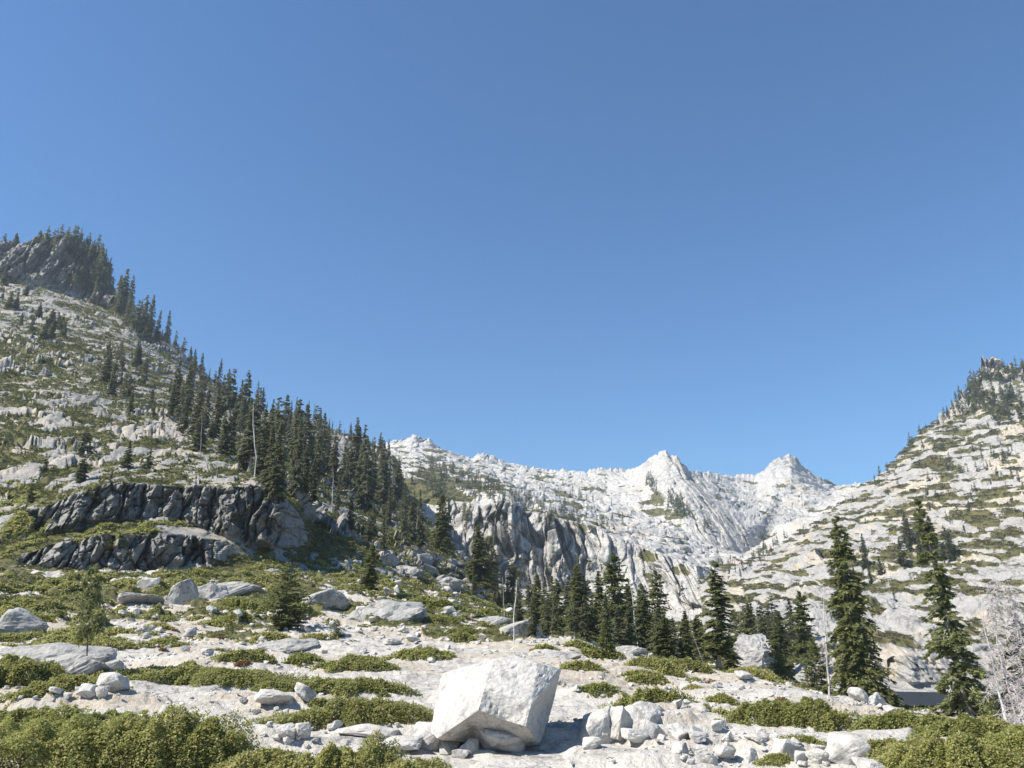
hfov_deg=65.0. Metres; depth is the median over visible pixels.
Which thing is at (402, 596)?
shrub
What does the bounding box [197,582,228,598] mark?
boulder
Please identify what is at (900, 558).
conifer
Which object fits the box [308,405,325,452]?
conifer
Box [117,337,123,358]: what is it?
conifer
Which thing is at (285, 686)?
shrub
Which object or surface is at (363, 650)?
stone
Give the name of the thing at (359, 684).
shrub
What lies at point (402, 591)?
shrub
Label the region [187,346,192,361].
conifer
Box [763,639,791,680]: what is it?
conifer
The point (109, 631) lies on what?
shrub
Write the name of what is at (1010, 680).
dead tree
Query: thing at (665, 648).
conifer
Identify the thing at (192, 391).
conifer
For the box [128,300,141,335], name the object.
conifer
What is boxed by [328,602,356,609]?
shrub
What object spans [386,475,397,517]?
conifer
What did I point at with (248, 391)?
conifer
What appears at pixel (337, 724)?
stone
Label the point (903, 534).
conifer
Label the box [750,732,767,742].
stone
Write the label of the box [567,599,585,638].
conifer
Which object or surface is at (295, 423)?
conifer
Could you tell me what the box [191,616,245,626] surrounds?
shrub
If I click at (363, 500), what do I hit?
conifer
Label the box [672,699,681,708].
stone
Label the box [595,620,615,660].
conifer
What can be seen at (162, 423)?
conifer
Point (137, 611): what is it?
stone
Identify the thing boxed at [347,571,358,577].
shrub
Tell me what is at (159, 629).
stone
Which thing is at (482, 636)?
stone
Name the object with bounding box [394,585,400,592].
stone
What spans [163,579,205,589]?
shrub
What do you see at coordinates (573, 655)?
boulder
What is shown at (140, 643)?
shrub
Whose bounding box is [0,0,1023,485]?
sky
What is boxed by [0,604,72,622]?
shrub
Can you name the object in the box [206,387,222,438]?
conifer
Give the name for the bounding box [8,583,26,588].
shrub
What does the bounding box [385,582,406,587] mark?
shrub
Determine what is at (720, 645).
conifer
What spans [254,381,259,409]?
conifer
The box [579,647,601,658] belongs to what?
shrub
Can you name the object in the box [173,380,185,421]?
conifer
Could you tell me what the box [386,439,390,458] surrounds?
conifer
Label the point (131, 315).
conifer
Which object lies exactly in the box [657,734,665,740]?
stone
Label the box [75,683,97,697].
boulder
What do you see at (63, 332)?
conifer
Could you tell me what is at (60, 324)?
conifer
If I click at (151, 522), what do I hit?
shrub
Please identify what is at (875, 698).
boulder
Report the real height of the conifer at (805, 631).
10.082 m
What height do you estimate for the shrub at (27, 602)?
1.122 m
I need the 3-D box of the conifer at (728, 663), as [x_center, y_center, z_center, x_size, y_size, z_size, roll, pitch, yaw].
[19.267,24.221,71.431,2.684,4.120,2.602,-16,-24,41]
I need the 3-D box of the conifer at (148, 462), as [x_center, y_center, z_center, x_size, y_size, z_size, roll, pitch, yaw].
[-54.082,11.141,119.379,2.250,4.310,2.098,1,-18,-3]
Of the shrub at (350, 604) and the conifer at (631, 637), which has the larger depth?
the conifer at (631, 637)
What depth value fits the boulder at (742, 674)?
35.10 m
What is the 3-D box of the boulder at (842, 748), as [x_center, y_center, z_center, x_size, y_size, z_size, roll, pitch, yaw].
[5.393,5.909,12.946,0.657,0.504,0.554,-4,-18,12]
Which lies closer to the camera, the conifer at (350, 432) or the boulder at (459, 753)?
the boulder at (459, 753)
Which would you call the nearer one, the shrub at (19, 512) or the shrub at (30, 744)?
the shrub at (30, 744)
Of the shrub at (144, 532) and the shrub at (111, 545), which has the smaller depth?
the shrub at (111, 545)
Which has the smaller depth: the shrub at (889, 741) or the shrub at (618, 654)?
the shrub at (889, 741)
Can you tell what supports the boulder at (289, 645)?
on the ground
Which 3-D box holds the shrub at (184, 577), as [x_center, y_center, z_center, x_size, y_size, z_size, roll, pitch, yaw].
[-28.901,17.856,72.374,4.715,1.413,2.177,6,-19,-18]
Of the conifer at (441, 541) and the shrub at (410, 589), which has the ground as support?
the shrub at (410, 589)
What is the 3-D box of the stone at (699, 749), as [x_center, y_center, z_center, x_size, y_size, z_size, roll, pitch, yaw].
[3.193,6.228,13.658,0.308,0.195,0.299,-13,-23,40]
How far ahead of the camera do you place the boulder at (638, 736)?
15.65 m
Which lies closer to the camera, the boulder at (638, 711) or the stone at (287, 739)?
the stone at (287, 739)
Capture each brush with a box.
[0,240,510,606]
[0,563,1019,723]
[391,445,846,593]
[697,374,1023,663]
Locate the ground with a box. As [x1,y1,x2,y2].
[0,566,1023,767]
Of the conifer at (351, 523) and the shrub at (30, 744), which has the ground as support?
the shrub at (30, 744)
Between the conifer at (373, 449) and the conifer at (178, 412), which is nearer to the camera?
the conifer at (178, 412)
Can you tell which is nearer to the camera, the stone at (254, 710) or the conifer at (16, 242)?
the stone at (254, 710)
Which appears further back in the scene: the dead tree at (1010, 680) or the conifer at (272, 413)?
the conifer at (272, 413)
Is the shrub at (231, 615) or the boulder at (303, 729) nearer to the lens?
the boulder at (303, 729)
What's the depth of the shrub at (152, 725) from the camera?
11.02 m
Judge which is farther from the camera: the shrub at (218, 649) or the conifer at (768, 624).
the conifer at (768, 624)
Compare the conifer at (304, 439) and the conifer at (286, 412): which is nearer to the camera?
the conifer at (304, 439)
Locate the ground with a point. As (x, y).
(559, 743)
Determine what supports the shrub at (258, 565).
on the hillside
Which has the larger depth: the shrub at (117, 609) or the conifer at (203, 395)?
the conifer at (203, 395)
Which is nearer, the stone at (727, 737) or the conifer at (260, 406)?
the stone at (727, 737)
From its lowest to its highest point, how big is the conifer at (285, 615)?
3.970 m
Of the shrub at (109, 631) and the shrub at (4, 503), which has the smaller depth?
the shrub at (109, 631)
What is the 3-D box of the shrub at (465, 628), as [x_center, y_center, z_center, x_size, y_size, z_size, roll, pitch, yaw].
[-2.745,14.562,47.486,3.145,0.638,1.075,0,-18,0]
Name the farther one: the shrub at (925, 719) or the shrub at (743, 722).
the shrub at (743, 722)
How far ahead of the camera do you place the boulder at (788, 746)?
13.55 m
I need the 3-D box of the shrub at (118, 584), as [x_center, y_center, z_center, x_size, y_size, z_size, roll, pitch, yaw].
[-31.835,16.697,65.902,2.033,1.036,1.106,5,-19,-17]
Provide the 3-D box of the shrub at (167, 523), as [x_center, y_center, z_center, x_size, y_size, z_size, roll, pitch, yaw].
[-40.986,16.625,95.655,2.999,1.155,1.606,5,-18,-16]
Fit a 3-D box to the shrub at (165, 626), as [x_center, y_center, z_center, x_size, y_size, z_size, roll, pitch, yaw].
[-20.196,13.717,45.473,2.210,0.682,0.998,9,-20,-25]
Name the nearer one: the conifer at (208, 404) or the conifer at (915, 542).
the conifer at (208, 404)
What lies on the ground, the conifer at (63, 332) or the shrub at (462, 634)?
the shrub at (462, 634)
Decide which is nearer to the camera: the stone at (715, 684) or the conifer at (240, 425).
the stone at (715, 684)
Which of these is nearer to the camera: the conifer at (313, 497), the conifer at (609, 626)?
the conifer at (609, 626)
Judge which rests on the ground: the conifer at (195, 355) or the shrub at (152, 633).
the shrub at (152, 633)
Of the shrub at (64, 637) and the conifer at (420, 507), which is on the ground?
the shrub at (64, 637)
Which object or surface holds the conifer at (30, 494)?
on the hillside
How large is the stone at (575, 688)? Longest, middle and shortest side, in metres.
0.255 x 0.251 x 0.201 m
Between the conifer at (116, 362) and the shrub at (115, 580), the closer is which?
the shrub at (115, 580)
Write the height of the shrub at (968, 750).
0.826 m
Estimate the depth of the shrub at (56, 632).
40.78 m
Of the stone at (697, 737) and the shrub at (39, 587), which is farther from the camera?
the shrub at (39, 587)
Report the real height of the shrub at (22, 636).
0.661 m
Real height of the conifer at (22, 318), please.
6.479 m
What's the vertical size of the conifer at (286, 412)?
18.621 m
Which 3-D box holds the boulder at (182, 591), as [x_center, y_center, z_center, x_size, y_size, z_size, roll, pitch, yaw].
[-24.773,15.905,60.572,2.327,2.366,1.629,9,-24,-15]
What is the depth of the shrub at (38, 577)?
68.39 m
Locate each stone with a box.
[63,692,71,698]
[118,610,129,616]
[132,608,140,614]
[140,632,150,638]
[155,627,162,631]
[181,645,190,649]
[183,627,196,636]
[201,648,212,654]
[206,605,217,613]
[233,609,242,616]
[239,697,246,702]
[251,707,261,714]
[266,721,273,726]
[272,734,281,740]
[282,736,293,743]
[303,626,311,631]
[310,738,318,741]
[327,723,333,729]
[333,720,342,728]
[341,739,350,745]
[359,647,366,653]
[369,616,375,622]
[377,596,385,599]
[382,587,392,593]
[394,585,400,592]
[397,625,405,631]
[405,633,418,641]
[427,657,434,661]
[441,606,455,614]
[444,586,452,592]
[479,633,486,638]
[505,607,512,614]
[572,685,578,691]
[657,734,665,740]
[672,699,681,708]
[680,755,687,760]
[686,758,695,764]
[688,730,705,742]
[688,744,707,755]
[701,755,717,764]
[710,681,719,686]
[711,720,723,730]
[720,731,733,741]
[723,741,733,747]
[743,733,757,738]
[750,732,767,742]
[756,727,765,732]
[760,731,768,737]
[769,733,778,738]
[791,737,801,743]
[797,760,806,766]
[810,744,819,747]
[822,761,829,766]
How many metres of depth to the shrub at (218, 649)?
32.40 m
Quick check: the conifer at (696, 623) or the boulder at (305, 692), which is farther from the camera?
the conifer at (696, 623)
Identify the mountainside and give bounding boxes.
[699,356,1023,692]
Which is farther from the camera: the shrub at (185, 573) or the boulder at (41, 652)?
the shrub at (185, 573)
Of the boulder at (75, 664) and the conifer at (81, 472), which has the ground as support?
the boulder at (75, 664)
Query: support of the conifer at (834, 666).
on the ground
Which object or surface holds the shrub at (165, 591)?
on the ground
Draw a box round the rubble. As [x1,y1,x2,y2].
[0,568,1020,767]
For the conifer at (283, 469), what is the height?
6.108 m
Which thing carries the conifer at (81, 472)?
on the hillside
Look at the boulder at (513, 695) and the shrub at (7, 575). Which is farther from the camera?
the shrub at (7, 575)
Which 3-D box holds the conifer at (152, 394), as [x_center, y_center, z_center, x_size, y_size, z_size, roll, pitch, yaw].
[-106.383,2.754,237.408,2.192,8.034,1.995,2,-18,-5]
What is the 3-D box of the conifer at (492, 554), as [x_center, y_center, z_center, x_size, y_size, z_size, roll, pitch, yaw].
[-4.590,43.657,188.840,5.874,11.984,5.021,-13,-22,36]
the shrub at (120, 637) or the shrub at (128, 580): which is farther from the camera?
the shrub at (128, 580)
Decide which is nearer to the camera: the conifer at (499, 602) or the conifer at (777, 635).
the conifer at (777, 635)
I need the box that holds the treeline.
[41,224,1023,590]
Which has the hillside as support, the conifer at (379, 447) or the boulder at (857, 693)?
the conifer at (379, 447)
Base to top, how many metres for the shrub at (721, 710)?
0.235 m
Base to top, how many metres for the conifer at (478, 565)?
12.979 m
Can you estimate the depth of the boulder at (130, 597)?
55.58 m
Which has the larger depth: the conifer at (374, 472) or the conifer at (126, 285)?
the conifer at (126, 285)
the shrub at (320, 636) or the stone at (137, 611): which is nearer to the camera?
the shrub at (320, 636)
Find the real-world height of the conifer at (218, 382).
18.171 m
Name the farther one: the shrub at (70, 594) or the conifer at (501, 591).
the conifer at (501, 591)
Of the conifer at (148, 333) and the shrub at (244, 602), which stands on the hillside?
the conifer at (148, 333)
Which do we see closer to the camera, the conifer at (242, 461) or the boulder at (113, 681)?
the boulder at (113, 681)
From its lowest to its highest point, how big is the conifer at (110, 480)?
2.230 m
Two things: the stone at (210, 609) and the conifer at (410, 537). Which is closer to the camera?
the stone at (210, 609)
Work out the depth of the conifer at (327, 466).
211.18 m
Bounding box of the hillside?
[0,233,503,606]
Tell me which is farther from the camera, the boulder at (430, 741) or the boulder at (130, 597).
the boulder at (130, 597)
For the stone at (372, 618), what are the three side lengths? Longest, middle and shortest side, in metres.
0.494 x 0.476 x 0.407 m
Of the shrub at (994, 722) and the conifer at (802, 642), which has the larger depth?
the conifer at (802, 642)
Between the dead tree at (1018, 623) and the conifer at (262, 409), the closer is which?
the dead tree at (1018, 623)
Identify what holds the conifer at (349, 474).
on the hillside
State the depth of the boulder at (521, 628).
46.48 m
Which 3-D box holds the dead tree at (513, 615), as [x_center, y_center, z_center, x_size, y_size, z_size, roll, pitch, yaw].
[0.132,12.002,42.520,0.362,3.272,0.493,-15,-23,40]
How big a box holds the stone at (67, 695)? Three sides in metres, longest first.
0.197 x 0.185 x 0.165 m
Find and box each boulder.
[0,607,48,633]
[0,642,116,661]
[39,654,114,680]
[48,687,63,693]
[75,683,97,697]
[95,672,129,691]
[95,686,109,697]
[105,659,123,670]
[116,591,164,604]
[137,577,160,589]
[140,624,150,631]
[165,578,198,604]
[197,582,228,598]
[216,581,266,596]
[253,689,293,704]
[256,638,319,652]
[276,723,295,738]
[294,682,316,701]
[295,722,310,737]
[302,588,348,609]
[335,723,398,738]
[347,599,425,623]
[376,735,422,749]
[382,637,401,644]
[394,565,424,578]
[412,721,439,750]
[430,655,560,746]
[437,577,462,588]
[438,740,459,754]
[451,749,468,758]
[459,738,478,753]
[474,729,525,752]
[476,616,511,624]
[499,620,542,636]
[526,651,581,659]
[579,705,612,743]
[582,736,601,748]
[602,732,607,740]
[610,706,632,740]
[615,646,648,655]
[621,728,648,743]
[624,701,665,723]
[640,719,667,738]
[666,723,689,739]
[672,742,688,753]
[689,725,701,739]
[712,743,735,759]
[733,633,779,674]
[733,748,758,763]
[734,670,752,679]
[771,738,805,758]
[794,750,807,762]
[805,749,831,763]
[826,734,870,764]
[847,687,868,702]
[851,756,886,767]
[868,692,885,705]
[882,705,895,711]
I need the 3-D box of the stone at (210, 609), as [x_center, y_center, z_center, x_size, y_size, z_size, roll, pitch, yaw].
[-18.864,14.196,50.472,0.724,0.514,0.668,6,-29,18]
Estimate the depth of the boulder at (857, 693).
25.26 m
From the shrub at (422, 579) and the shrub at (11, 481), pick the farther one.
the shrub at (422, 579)
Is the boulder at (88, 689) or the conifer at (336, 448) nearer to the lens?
the boulder at (88, 689)
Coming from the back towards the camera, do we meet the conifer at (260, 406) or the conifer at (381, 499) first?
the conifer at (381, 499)
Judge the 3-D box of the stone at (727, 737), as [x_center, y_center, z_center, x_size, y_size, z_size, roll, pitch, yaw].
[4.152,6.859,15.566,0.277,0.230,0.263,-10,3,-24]
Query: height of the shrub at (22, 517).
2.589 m
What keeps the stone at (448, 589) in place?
on the ground
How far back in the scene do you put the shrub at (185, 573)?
77.78 m
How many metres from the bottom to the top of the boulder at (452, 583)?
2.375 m
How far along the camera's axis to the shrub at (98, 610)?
44.77 m
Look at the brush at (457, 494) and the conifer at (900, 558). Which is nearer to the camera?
the conifer at (900, 558)
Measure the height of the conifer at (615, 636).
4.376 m
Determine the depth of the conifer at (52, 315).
363.64 m
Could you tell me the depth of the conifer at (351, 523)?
135.69 m
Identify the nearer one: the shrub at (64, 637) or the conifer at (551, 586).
the shrub at (64, 637)
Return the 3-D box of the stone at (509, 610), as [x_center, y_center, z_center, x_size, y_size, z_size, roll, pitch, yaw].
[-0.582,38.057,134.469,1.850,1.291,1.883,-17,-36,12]
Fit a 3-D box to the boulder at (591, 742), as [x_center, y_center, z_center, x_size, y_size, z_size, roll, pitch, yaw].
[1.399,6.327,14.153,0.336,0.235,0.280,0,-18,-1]
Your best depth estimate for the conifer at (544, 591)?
60.64 m
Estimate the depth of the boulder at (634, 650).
46.87 m
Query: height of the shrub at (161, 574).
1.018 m
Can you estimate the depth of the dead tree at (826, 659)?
62.32 m
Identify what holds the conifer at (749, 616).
on the ground
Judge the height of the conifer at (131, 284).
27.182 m
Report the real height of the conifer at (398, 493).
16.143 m
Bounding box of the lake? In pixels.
[886,691,1021,710]
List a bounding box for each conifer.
[0,267,9,285]
[3,291,13,309]
[12,233,19,245]
[13,293,19,309]
[18,312,23,324]
[22,283,29,295]
[26,479,36,502]
[28,315,35,331]
[34,303,43,317]
[35,230,42,242]
[37,453,50,476]
[38,319,49,338]
[45,309,57,327]
[46,320,55,338]
[56,314,61,326]
[56,314,65,330]
[58,320,67,336]
[70,454,89,481]
[71,563,109,655]
[72,428,96,456]
[98,340,111,368]
[98,351,112,381]
[107,365,117,395]
[108,274,123,306]
[108,469,113,485]
[111,280,125,313]
[112,290,124,318]
[112,349,118,371]
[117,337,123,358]
[117,349,127,368]
[118,373,133,401]
[119,369,123,384]
[119,370,127,392]
[119,441,133,467]
[121,269,129,307]
[122,300,131,325]
[123,275,135,310]
[124,285,132,316]
[125,300,134,330]
[126,390,134,412]
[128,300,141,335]
[130,340,142,363]
[130,341,139,366]
[136,306,141,333]
[137,305,145,334]
[138,358,148,383]
[139,445,155,471]
[141,295,150,326]
[143,310,153,338]
[145,295,155,329]
[147,381,154,404]
[148,398,155,416]
[151,310,161,342]
[159,413,164,428]
[163,311,171,342]
[165,360,182,415]
[165,386,174,416]
[167,377,172,391]
[171,330,177,349]
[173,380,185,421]
[175,394,189,432]
[180,337,186,355]
[182,360,194,411]
[186,392,204,434]
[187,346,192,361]
[187,410,206,450]
[189,358,195,398]
[191,349,197,368]
[193,369,207,404]
[198,353,204,373]
[199,409,208,441]
[202,387,212,429]
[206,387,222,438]
[211,371,216,384]
[213,413,229,454]
[215,358,222,388]
[217,375,227,415]
[217,410,237,455]
[220,369,238,417]
[223,369,231,395]
[230,399,237,434]
[234,396,261,471]
[235,370,254,422]
[236,379,243,414]
[236,384,246,428]
[236,398,254,468]
[237,399,244,433]
[249,408,270,474]
[253,387,262,459]
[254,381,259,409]
[258,404,276,458]
[258,562,311,627]
[259,388,266,411]
[260,421,287,502]
[260,426,277,488]
[262,397,290,470]
[265,399,274,440]
[277,394,293,439]
[278,444,285,482]
[285,399,304,467]
[285,401,292,442]
[285,401,304,459]
[286,428,304,493]
[288,447,295,485]
[289,417,306,474]
[289,425,310,478]
[300,444,312,493]
[303,404,314,456]
[306,441,314,486]
[306,459,319,505]
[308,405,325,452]
[311,419,332,482]
[314,418,323,461]
[321,423,329,478]
[322,413,328,450]
[324,429,332,463]
[326,436,338,485]
[328,619,344,636]
[331,429,338,474]
[333,474,340,511]
[337,444,355,491]
[339,446,350,490]
[345,494,356,530]
[348,417,361,475]
[348,423,352,438]
[352,428,363,476]
[352,441,376,512]
[352,457,364,486]
[353,424,368,493]
[355,510,366,538]
[357,543,379,591]
[365,509,376,543]
[368,504,376,534]
[369,451,380,501]
[370,437,376,483]
[373,457,388,515]
[374,441,390,490]
[374,446,392,501]
[376,432,382,453]
[377,515,387,550]
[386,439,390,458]
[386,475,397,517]
[386,486,392,524]
[387,460,391,492]
[394,459,406,501]
[397,495,410,543]
[398,482,407,519]
[403,498,417,546]
[409,490,417,525]
[415,489,424,534]
[415,508,426,548]
[427,493,457,554]
[463,525,498,590]
[471,568,478,595]
[485,544,503,593]
[490,568,497,593]
[492,586,497,603]
[496,590,502,607]
[500,564,519,607]
[500,580,504,597]
[510,588,523,623]
[518,576,522,598]
[525,574,548,626]
[525,578,531,602]
[526,584,533,613]
[526,596,537,632]
[538,581,552,630]
[540,597,549,635]
[547,576,555,615]
[548,578,568,630]
[549,598,564,635]
[559,575,572,624]
[561,564,602,643]
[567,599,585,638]
[577,595,591,641]
[590,571,613,641]
[595,552,641,633]
[595,592,617,644]
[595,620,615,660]
[612,605,632,645]
[619,578,636,636]
[621,601,642,646]
[630,583,657,650]
[645,570,677,635]
[647,600,663,653]
[648,615,679,658]
[668,617,680,653]
[676,610,697,660]
[676,616,692,653]
[690,615,712,661]
[692,560,743,670]
[721,633,741,670]
[726,609,741,642]
[738,595,746,629]
[738,602,757,634]
[745,599,757,632]
[753,600,768,635]
[757,596,780,635]
[757,616,770,638]
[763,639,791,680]
[765,621,772,641]
[766,610,796,680]
[768,614,774,638]
[782,630,796,674]
[783,598,797,639]
[785,590,825,684]
[787,620,795,646]
[794,610,813,650]
[798,639,836,693]
[819,644,829,672]
[822,515,906,709]
[827,559,833,573]
[832,575,863,694]
[859,533,868,552]
[860,548,870,567]
[869,571,872,583]
[875,557,884,574]
[887,686,894,706]
[895,537,911,565]
[899,511,916,540]
[900,516,911,541]
[903,519,913,551]
[912,498,1008,720]
[912,521,924,545]
[915,534,924,558]
[922,516,938,549]
[934,525,955,556]
[945,534,954,561]
[946,529,956,551]
[985,680,1000,719]
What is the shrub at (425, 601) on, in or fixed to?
on the ground
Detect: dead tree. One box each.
[252,406,257,478]
[327,467,335,512]
[513,581,516,642]
[628,570,637,646]
[818,593,838,694]
[977,594,1018,719]
[980,574,1023,724]
[989,614,1023,715]
[999,584,1023,723]
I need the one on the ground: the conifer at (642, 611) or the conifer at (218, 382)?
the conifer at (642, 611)
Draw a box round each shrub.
[0,500,17,507]
[0,508,14,515]
[0,514,36,532]
[0,517,32,535]
[0,528,18,541]
[0,541,37,554]
[0,553,14,558]
[0,572,16,577]
[0,582,25,593]
[0,599,31,609]
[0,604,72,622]
[0,629,51,642]
[0,642,35,646]
[0,653,70,688]
[0,672,135,707]
[0,705,59,736]
[0,705,174,767]
[2,479,19,483]
[2,526,27,542]
[4,510,28,524]
[5,700,163,755]
[6,490,20,498]
[7,491,42,505]
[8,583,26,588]
[8,704,261,767]
[9,597,74,612]
[11,500,30,508]
[15,482,22,489]
[18,527,34,537]
[18,540,38,545]
[19,485,36,492]
[21,583,54,591]
[23,576,61,585]
[25,514,43,531]
[27,531,45,538]
[27,630,99,644]
[28,518,56,534]
[28,537,50,543]
[30,575,43,579]
[32,594,72,599]
[47,629,65,634]
[49,624,99,633]
[54,580,86,590]
[57,589,88,599]
[59,571,82,580]
[62,635,135,650]
[65,608,121,627]
[74,533,94,547]
[77,573,107,580]
[81,527,103,535]
[82,482,102,498]
[82,570,116,577]
[90,659,323,688]
[91,522,123,531]
[92,626,142,635]
[94,530,121,544]
[101,576,132,582]
[101,596,117,606]
[102,573,115,578]
[102,577,141,585]
[104,531,126,548]
[106,605,141,616]
[108,640,139,649]
[111,581,126,587]
[111,636,135,641]
[116,531,132,540]
[116,584,160,593]
[125,527,159,537]
[136,640,161,647]
[137,621,171,630]
[138,519,163,525]
[138,630,159,635]
[138,714,250,767]
[142,602,173,616]
[142,613,183,621]
[147,584,164,591]
[148,571,181,577]
[148,637,191,646]
[154,589,169,595]
[156,519,179,527]
[158,577,178,585]
[159,634,180,639]
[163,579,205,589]
[169,570,193,577]
[172,573,189,579]
[176,518,191,526]
[178,574,215,582]
[185,614,205,620]
[189,633,204,640]
[190,568,221,577]
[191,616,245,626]
[192,576,209,583]
[196,596,278,609]
[201,600,237,610]
[209,647,279,664]
[210,746,328,767]
[211,608,255,622]
[212,647,226,651]
[219,672,295,685]
[222,572,235,577]
[226,576,251,581]
[233,660,252,666]
[234,639,257,643]
[235,568,257,577]
[235,577,265,586]
[246,695,433,730]
[249,607,267,613]
[249,631,294,640]
[249,681,295,691]
[250,556,274,569]
[253,573,276,583]
[264,571,286,578]
[265,582,286,590]
[272,564,285,571]
[274,728,414,767]
[281,651,325,666]
[288,601,325,616]
[296,674,421,698]
[299,632,340,640]
[302,560,316,569]
[306,697,328,706]
[309,653,402,672]
[312,559,332,566]
[313,566,339,573]
[328,571,345,575]
[328,577,356,583]
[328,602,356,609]
[332,581,367,591]
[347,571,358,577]
[351,563,390,579]
[365,589,398,598]
[368,584,393,588]
[377,573,395,577]
[379,645,459,660]
[380,578,392,582]
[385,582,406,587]
[387,756,452,767]
[390,593,428,600]
[391,587,407,593]
[399,577,430,588]
[403,586,424,590]
[406,595,467,611]
[420,577,439,589]
[425,613,468,623]
[434,590,455,599]
[439,625,486,633]
[446,628,478,642]
[459,591,487,606]
[462,607,488,617]
[476,621,498,628]
[480,607,496,615]
[483,600,510,617]
[529,643,559,651]
[559,659,608,673]
[561,639,599,651]
[578,681,621,697]
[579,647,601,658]
[597,686,699,708]
[599,648,626,659]
[620,669,667,685]
[623,656,687,677]
[651,676,672,685]
[667,656,715,673]
[684,683,702,689]
[688,676,703,682]
[702,703,713,711]
[703,692,739,705]
[704,680,721,683]
[711,708,729,715]
[717,665,809,689]
[721,698,807,726]
[736,720,753,726]
[752,752,793,766]
[759,695,870,732]
[774,696,787,701]
[779,733,826,745]
[847,710,914,731]
[856,729,1023,767]
[866,735,922,766]
[871,707,949,732]
[906,712,999,737]
[935,725,1023,764]
[942,714,1023,737]
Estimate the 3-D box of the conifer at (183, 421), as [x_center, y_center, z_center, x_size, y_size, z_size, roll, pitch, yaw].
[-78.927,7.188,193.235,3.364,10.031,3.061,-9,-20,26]
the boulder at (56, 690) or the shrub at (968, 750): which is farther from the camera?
the boulder at (56, 690)
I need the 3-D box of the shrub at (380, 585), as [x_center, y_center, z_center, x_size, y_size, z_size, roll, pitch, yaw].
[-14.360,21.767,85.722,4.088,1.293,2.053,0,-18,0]
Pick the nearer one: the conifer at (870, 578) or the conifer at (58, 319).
the conifer at (870, 578)
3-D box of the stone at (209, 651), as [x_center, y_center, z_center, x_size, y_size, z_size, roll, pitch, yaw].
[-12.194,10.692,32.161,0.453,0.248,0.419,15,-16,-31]
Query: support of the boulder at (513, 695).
on the ground
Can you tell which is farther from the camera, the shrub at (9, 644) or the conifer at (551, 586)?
the conifer at (551, 586)
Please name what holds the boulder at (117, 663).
on the ground
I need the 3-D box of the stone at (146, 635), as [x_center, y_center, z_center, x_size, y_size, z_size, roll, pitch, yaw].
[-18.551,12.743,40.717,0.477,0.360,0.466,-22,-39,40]
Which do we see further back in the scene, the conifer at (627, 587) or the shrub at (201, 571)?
the conifer at (627, 587)
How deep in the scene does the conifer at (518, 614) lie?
48.04 m
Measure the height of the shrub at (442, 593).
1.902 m
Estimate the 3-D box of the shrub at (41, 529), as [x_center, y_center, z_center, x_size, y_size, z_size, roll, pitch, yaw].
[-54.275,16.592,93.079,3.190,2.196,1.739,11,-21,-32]
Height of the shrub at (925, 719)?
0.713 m
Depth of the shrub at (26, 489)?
110.83 m
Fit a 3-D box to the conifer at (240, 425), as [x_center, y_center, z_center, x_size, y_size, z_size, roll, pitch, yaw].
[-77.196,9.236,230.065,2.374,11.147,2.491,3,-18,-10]
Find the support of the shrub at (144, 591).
on the ground
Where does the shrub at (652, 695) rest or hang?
on the ground
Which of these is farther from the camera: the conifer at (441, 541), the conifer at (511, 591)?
the conifer at (441, 541)
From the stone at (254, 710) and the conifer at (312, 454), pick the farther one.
the conifer at (312, 454)
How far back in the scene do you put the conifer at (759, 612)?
191.89 m
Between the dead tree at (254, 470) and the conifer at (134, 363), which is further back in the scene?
the conifer at (134, 363)
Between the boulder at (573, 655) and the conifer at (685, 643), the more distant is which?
the conifer at (685, 643)
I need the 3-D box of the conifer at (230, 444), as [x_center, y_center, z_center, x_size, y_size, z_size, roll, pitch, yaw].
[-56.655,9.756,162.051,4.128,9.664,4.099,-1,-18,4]
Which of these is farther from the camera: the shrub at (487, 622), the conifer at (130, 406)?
the conifer at (130, 406)
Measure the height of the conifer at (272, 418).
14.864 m
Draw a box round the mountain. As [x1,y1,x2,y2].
[376,434,866,622]
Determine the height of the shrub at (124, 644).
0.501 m
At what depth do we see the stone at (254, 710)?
20.23 m
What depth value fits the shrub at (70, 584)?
58.08 m
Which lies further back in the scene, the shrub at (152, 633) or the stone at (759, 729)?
the shrub at (152, 633)
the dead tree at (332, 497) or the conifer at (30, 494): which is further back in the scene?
the dead tree at (332, 497)
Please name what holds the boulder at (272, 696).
on the ground
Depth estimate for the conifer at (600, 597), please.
103.68 m
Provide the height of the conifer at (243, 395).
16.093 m
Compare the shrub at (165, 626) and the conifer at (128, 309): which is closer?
the shrub at (165, 626)
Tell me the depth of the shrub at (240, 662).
28.24 m
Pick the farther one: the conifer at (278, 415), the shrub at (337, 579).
the conifer at (278, 415)
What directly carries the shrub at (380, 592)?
on the ground
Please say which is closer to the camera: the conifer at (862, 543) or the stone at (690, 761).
the stone at (690, 761)
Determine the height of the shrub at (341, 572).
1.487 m
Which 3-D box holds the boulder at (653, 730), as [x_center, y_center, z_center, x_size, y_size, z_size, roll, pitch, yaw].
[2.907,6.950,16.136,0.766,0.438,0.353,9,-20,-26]
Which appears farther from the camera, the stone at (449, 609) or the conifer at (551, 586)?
the conifer at (551, 586)
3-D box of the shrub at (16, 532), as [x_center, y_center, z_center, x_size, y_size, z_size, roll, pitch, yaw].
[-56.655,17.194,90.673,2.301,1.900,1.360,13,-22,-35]
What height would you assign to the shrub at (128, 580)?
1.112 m
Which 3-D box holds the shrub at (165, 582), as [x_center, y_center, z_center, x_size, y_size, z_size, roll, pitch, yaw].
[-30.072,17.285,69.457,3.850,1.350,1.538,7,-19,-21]
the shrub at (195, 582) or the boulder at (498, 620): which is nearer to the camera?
the boulder at (498, 620)
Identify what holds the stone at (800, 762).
on the ground
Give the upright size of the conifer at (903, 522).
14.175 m
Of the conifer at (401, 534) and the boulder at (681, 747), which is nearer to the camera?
the boulder at (681, 747)

